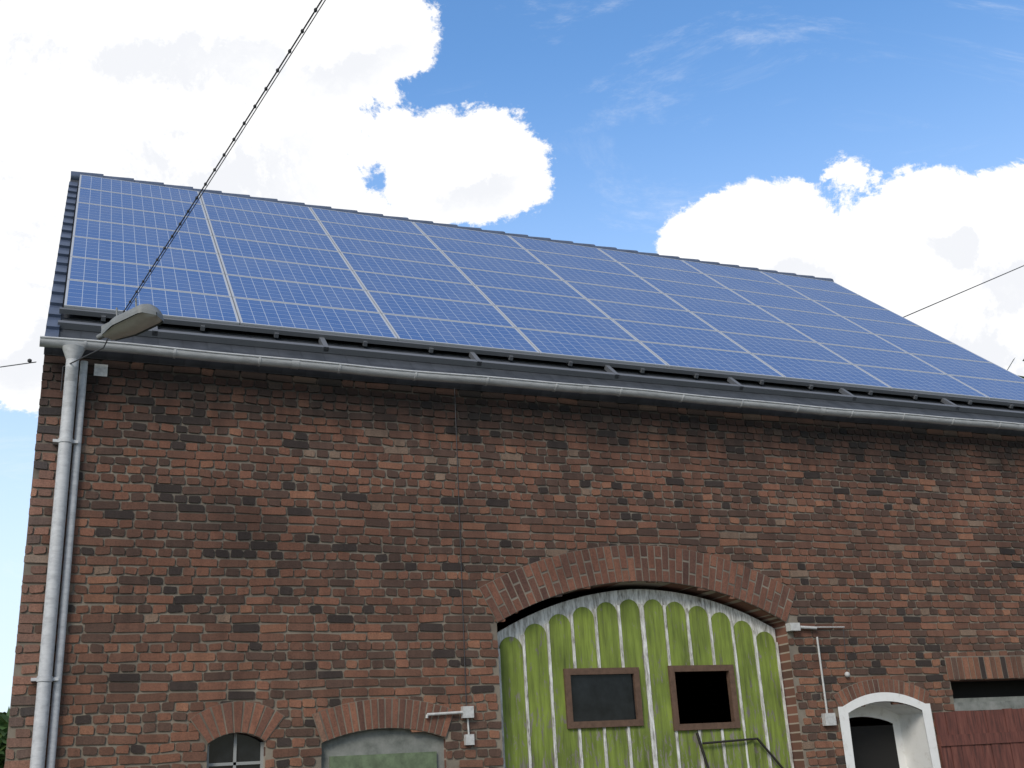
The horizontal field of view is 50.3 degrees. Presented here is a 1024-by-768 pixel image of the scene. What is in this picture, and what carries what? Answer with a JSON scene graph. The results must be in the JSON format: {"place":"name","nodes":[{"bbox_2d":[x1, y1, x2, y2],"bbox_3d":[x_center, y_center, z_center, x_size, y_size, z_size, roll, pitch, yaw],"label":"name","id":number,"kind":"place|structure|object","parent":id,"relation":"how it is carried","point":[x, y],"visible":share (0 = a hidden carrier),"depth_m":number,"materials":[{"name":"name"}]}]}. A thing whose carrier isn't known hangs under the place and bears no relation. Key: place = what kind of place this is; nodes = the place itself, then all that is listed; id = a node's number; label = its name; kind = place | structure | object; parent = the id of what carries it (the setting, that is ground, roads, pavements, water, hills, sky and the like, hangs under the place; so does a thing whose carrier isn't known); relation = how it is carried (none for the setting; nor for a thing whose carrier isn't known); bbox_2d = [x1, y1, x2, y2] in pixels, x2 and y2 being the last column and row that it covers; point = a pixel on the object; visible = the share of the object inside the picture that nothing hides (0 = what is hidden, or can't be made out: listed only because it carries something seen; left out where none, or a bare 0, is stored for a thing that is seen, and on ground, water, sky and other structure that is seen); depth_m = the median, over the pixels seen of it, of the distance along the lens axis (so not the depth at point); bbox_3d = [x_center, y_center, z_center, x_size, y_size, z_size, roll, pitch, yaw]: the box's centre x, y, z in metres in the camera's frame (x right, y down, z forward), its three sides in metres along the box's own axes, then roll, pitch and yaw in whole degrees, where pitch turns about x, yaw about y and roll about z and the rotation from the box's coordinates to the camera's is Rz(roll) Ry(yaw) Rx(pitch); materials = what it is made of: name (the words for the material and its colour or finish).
{"place":"outdoors","nodes":[
{"label":"outdoors","id":0,"kind":"place"},
{"bbox_2d":[321,729,444,767],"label":"window frame","id":1,"kind":"object","parent":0,"point":[378,741],"visible":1,"depth_m":9.49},
{"bbox_2d":[0,0,1023,390],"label":"overhead wires","id":2,"kind":"object","parent":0,"point":[234,140],"visible":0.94,"depth_m":7.09,"materials":[{"name":"grey"}]},
{"bbox_2d":[96,298,163,340],"bbox_3d":[-2.933,-0.514,8.329,0.604,0.266,0.250,-13,-22,25],"label":"street lamp","id":3,"kind":"object","parent":2,"relation":"hanging from","point":[138,309],"visible":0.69,"depth_m":8.21,"materials":[{"name":"grey metal"}]},
{"bbox_2d":[102,312,161,339],"bbox_3d":[-2.879,-0.432,8.273,0.497,0.082,0.215,-13,-22,25],"label":"lamp lens","id":4,"kind":"object","parent":3,"relation":"attached to","point":[135,324],"visible":1,"depth_m":8.23,"materials":[{"name":"grey plastic"}]},
{"bbox_2d":[0,0,1023,712],"label":"sky","id":5,"kind":"structure","parent":0,"point":[874,148],"materials":[{"name":"blue"}]},
{"bbox_2d":[953,696,1023,710],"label":"window sill","id":6,"kind":"structure","parent":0,"point":[985,703],"depth_m":12.10,"materials":[{"name":"grey concrete"}]},
{"label":"ground","id":7,"kind":"structure","parent":0,"visible":0},
{"bbox_2d":[0,713,8,766],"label":"tree","id":8,"kind":"object","parent":7,"relation":"on","point":[4,720],"visible":0.28,"depth_m":118.41,"materials":[{"name":"green plant"}]},
{"bbox_2d":[0,707,9,767],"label":"tree leaves","id":9,"kind":"object","parent":7,"relation":"on","point":[7,714],"visible":0.03,"depth_m":119.32,"materials":[{"name":"green plant"}]},
{"bbox_2d":[4,356,1023,767],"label":"front wall bricks","id":10,"kind":"object","parent":7,"relation":"on","point":[96,620],"visible":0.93,"depth_m":10.24,"materials":[{"name":"brown brick"}]},
{"bbox_2d":[94,364,849,744],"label":"wall fittings","id":11,"kind":"object","parent":10,"relation":"attached to","point":[100,370],"depth_m":9.78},
{"bbox_2d":[5,355,1023,767],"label":"front wall mortar","id":12,"kind":"object","parent":10,"relation":"attached to","point":[455,763],"visible":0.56,"depth_m":9.99,"materials":[{"name":"grey concrete"}]},
{"bbox_2d":[190,545,1023,743],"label":"brick arches","id":13,"kind":"structure","parent":10,"relation":"attached to","point":[512,599],"depth_m":10.61,"materials":[{"name":"brown brick"}]},
{"bbox_2d":[454,388,846,705],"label":"wall cables","id":14,"kind":"object","parent":10,"relation":"attached to","point":[461,566],"depth_m":10.34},
{"bbox_2d":[226,582,1023,767],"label":"wall reveals","id":15,"kind":"object","parent":7,"relation":"on","point":[776,624],"visible":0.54,"depth_m":11.29,"materials":[{"name":"brick"}]},
{"bbox_2d":[208,733,261,767],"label":"window glass","id":16,"kind":"object","parent":15,"relation":"attached to","point":[221,749],"visible":0.62,"depth_m":9.06,"materials":[{"name":"black glass"}]},
{"bbox_2d":[207,733,263,767],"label":"window bars","id":17,"kind":"object","parent":15,"relation":"on","point":[234,763],"depth_m":9.04,"materials":[{"name":"grey paint"}]},
{"bbox_2d":[329,751,436,767],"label":"panel","id":18,"kind":"object","parent":15,"relation":"attached to","point":[414,760],"visible":1,"depth_m":9.43,"materials":[{"name":"green wood"}]},
{"bbox_2d":[950,680,1023,698],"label":"window opening","id":19,"kind":"object","parent":15,"relation":"attached to","point":[981,689],"depth_m":12.59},
{"bbox_2d":[499,599,790,767],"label":"barn door planks","id":20,"kind":"object","parent":7,"relation":"on","point":[514,716],"visible":1,"depth_m":10.73,"materials":[{"name":"green wood"}]},
{"bbox_2d":[497,589,775,648],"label":"trim","id":21,"kind":"structure","parent":20,"relation":"attached to","point":[542,618],"depth_m":11.02,"materials":[{"name":"white wood"}]},
{"bbox_2d":[498,604,793,767],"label":"door battens","id":22,"kind":"object","parent":20,"relation":"attached to","point":[648,689],"visible":0.98,"depth_m":10.76,"materials":[{"name":"white wood"}]},
{"bbox_2d":[563,664,740,730],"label":"window frames","id":23,"kind":"structure","parent":20,"relation":"attached to","point":[677,725],"depth_m":10.71,"materials":[{"name":"wood"}]},
{"bbox_2d":[570,674,635,721],"bbox_3d":[0.876,3.029,10.545,0.690,0.430,0.008,5,-21,-22],"label":"door window glass","id":24,"kind":"object","parent":23,"relation":"in","point":[605,697],"visible":1,"depth_m":10.54,"materials":[{"name":"black glass"}]},
{"bbox_2d":[696,733,783,767],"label":"handrail","id":25,"kind":"object","parent":20,"relation":"attached to","point":[735,740],"depth_m":10.83,"materials":[{"name":"metal"}]},
{"bbox_2d":[497,588,899,766],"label":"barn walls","id":26,"kind":"structure","parent":7,"relation":"on","point":[702,697],"depth_m":21.28,"materials":[{"name":"brick"}]},
{"bbox_2d":[30,344,87,767],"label":"downpipe","id":27,"kind":"object","parent":26,"relation":"attached to","point":[65,442],"visible":1,"depth_m":8.82,"materials":[{"name":"metal"}]},
{"bbox_2d":[44,178,1023,436],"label":"roof slabs","id":28,"kind":"structure","parent":26,"relation":"on","point":[318,356],"depth_m":11.34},
{"bbox_2d":[45,171,833,336],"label":"roof tiles","id":29,"kind":"object","parent":28,"relation":"on","point":[56,304],"visible":0.37,"depth_m":15.46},
{"bbox_2d":[39,336,1023,430],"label":"gutter","id":30,"kind":"object","parent":28,"relation":"attached to","point":[172,352],"visible":0.99,"depth_m":10.76,"materials":[{"name":"metal"}]},
{"bbox_2d":[58,307,1023,417],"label":"solar mount rails","id":31,"kind":"object","parent":28,"relation":"on","point":[611,373],"visible":0.55,"depth_m":11.60,"materials":[{"name":"grey metal"}]},
{"bbox_2d":[64,175,1023,402],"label":"solar panel frames","id":32,"kind":"structure","parent":31,"relation":"on","point":[231,296],"depth_m":13.74,"materials":[{"name":"silver metal"}]},
{"bbox_2d":[63,177,239,324],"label":"solar panel backs","id":33,"kind":"object","parent":32,"relation":"attached to","point":[71,244],"visible":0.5,"depth_m":12.04,"materials":[{"name":"grey metal"}]},
{"bbox_2d":[67,175,1023,400],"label":"solar panels","id":34,"kind":"object","parent":32,"relation":"in","point":[95,295],"visible":0.99,"depth_m":14.04,"materials":[{"name":"blue glass"}]},
{"bbox_2d":[850,725,899,767],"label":"dark door","id":35,"kind":"structure","parent":7,"relation":"on","point":[874,746],"depth_m":11.79,"materials":[{"name":"black"}]},
{"bbox_2d":[838,692,940,767],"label":"door surround","id":36,"kind":"object","parent":7,"relation":"on","point":[915,738],"visible":0.87,"depth_m":11.71,"materials":[{"name":"white paint"}]},
{"bbox_2d":[933,708,1023,767],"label":"brown gate","id":37,"kind":"structure","parent":7,"relation":"on","point":[982,739],"depth_m":11.82,"materials":[{"name":"brown wood"}]}
]}

